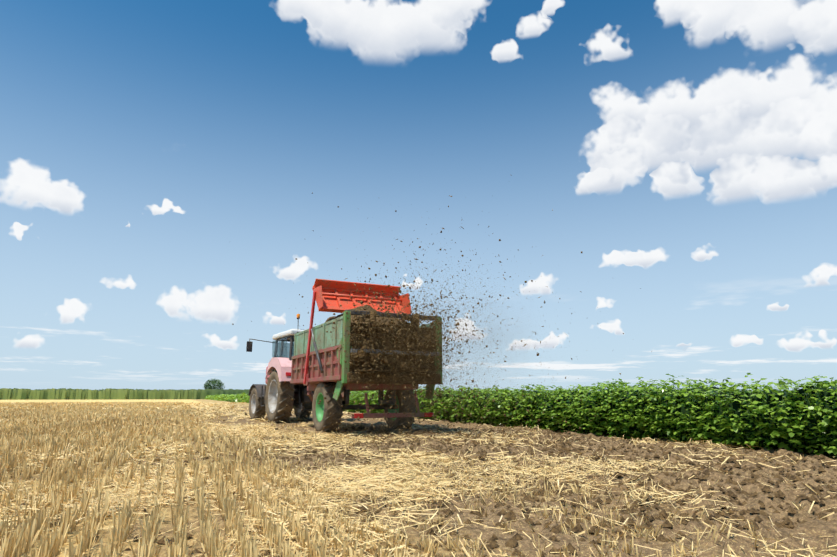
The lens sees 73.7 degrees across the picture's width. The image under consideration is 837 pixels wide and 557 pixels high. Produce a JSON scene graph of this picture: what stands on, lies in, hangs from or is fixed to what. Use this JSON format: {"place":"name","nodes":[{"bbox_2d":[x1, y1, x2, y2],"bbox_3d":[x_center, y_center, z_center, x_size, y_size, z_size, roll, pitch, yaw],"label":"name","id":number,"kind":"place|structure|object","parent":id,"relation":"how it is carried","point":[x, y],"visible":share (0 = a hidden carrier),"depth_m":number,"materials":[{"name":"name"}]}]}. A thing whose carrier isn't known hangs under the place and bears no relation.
{"place":"outdoors","nodes":[
{"label":"outdoors","id":0,"kind":"place"},
{"bbox_2d":[0,399,236,402],"bbox_3d":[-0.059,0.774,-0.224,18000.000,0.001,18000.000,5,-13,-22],"label":"ground","id":1,"kind":"structure","parent":0,"point":[159,400],"depth_m":111.12,"materials":[{"name":"beige soil"}]},
{"bbox_2d":[204,379,224,389],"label":"tree","id":2,"kind":"object","parent":1,"relation":"on","point":[212,383],"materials":[{"name":"green plant"}]},
{"bbox_2d":[0,388,490,399],"bbox_3d":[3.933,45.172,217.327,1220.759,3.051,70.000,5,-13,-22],"label":"maize field","id":3,"kind":"structure","parent":0,"point":[61,394],"depth_m":145.39,"materials":[{"name":"green plant"}]},
{"bbox_2d":[0,403,836,556],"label":"field ground","id":4,"kind":"structure","parent":0,"point":[826,529],"depth_m":4.01,"materials":[{"name":"brown soil"}]},
{"bbox_2d":[246,314,343,422],"bbox_3d":[-4.146,2.978,18.034,2.958,3.236,4.274,7,-14,-30],"label":"tractor","id":5,"kind":"object","parent":4,"relation":"on","point":[278,375],"visible":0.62,"depth_m":16.72,"materials":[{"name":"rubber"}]},
{"bbox_2d":[290,279,442,431],"bbox_3d":[-1.676,1.937,13.900,2.426,3.566,6.021,6,-13,-26],"label":"manure spreader","id":6,"kind":"object","parent":4,"relation":"on","point":[315,350],"visible":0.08,"depth_m":12.40,"materials":[{"name":"metal"}]},
{"bbox_2d":[325,305,436,373],"bbox_3d":[-1.377,1.542,13.382,2.057,1.755,4.003,6,-13,-26],"label":"manure load","id":7,"kind":"object","parent":6,"relation":"on","point":[353,366],"depth_m":11.67},
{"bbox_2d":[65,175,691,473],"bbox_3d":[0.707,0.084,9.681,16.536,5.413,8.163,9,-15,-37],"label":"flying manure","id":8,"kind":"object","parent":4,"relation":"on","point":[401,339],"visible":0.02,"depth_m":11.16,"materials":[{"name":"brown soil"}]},
{"bbox_2d":[0,401,833,556],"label":"wheat stubble","id":9,"kind":"object","parent":4,"relation":"on","point":[34,526],"visible":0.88,"depth_m":4.10,"materials":[{"name":"beige plant"}]},
{"bbox_2d":[0,401,836,556],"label":"loose straw","id":10,"kind":"object","parent":4,"relation":"on","point":[363,475],"visible":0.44,"depth_m":4.95,"materials":[{"name":"beige plant"}]},
{"bbox_2d":[2,426,836,556],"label":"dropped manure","id":11,"kind":"object","parent":4,"relation":"on","point":[512,542],"visible":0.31,"depth_m":4.59,"materials":[{"name":"brown soil"}]},
{"bbox_2d":[0,0,836,433],"label":"sky","id":12,"kind":"structure","parent":0,"point":[162,162],"materials":[{"name":"blue"}]},
{"bbox_2d":[204,373,836,457],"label":"soybean field","id":13,"kind":"structure","parent":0,"point":[735,405],"depth_m":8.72,"materials":[{"name":"green plant"}]}
]}

